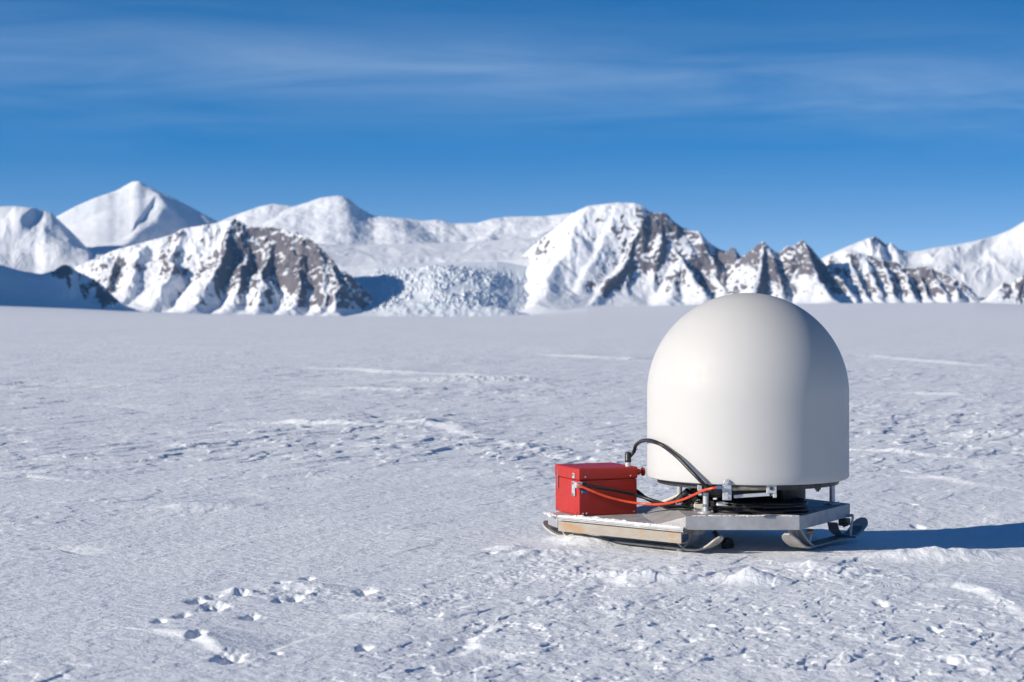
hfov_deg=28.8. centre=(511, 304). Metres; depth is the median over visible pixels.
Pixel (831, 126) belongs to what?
sky
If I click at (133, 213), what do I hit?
snow peak
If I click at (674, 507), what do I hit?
cable
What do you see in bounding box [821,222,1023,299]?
snow peak
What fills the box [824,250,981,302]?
mountain
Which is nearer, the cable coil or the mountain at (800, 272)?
the cable coil
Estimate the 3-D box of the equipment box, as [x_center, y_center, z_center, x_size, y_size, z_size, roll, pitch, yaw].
[0.448,0.939,10.240,0.407,0.260,0.327,0,0,-22]
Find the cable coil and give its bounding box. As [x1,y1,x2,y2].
[709,496,809,513]
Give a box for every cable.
[577,484,723,505]
[582,484,690,506]
[625,438,713,491]
[637,489,702,510]
[662,488,690,501]
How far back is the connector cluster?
9.88 m
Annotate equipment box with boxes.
[555,462,645,515]
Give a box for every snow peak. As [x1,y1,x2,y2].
[56,181,217,254]
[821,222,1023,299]
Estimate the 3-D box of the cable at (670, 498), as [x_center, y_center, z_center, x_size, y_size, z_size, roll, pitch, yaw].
[0.829,0.969,10.073,0.164,0.092,0.020,0,0,19]
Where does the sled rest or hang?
on the snow field
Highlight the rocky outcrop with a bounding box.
[980,275,1023,304]
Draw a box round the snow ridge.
[215,196,574,244]
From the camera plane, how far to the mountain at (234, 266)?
6017.34 m
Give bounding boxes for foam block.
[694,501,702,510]
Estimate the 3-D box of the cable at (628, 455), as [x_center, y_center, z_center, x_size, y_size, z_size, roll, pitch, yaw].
[0.725,0.783,9.830,0.183,0.244,0.788,0,0,-29]
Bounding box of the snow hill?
[0,206,101,273]
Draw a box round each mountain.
[0,265,136,311]
[74,218,373,315]
[518,202,740,314]
[720,240,858,303]
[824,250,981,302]
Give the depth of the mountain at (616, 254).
6540.04 m
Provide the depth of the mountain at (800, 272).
6339.73 m
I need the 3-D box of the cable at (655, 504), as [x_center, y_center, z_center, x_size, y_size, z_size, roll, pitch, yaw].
[0.723,0.934,9.792,0.908,0.148,0.223,0,0,43]
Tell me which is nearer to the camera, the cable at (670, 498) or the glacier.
the cable at (670, 498)
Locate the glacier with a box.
[340,261,529,316]
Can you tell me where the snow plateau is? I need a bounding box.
[316,237,541,269]
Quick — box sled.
[542,495,867,550]
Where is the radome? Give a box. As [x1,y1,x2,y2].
[647,293,848,513]
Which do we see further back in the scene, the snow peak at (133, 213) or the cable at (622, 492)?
the snow peak at (133, 213)
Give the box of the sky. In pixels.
[0,0,1023,258]
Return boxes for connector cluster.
[672,485,702,504]
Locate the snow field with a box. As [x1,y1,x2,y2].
[0,302,1023,681]
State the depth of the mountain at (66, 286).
5138.94 m
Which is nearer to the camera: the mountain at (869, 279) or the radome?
the radome

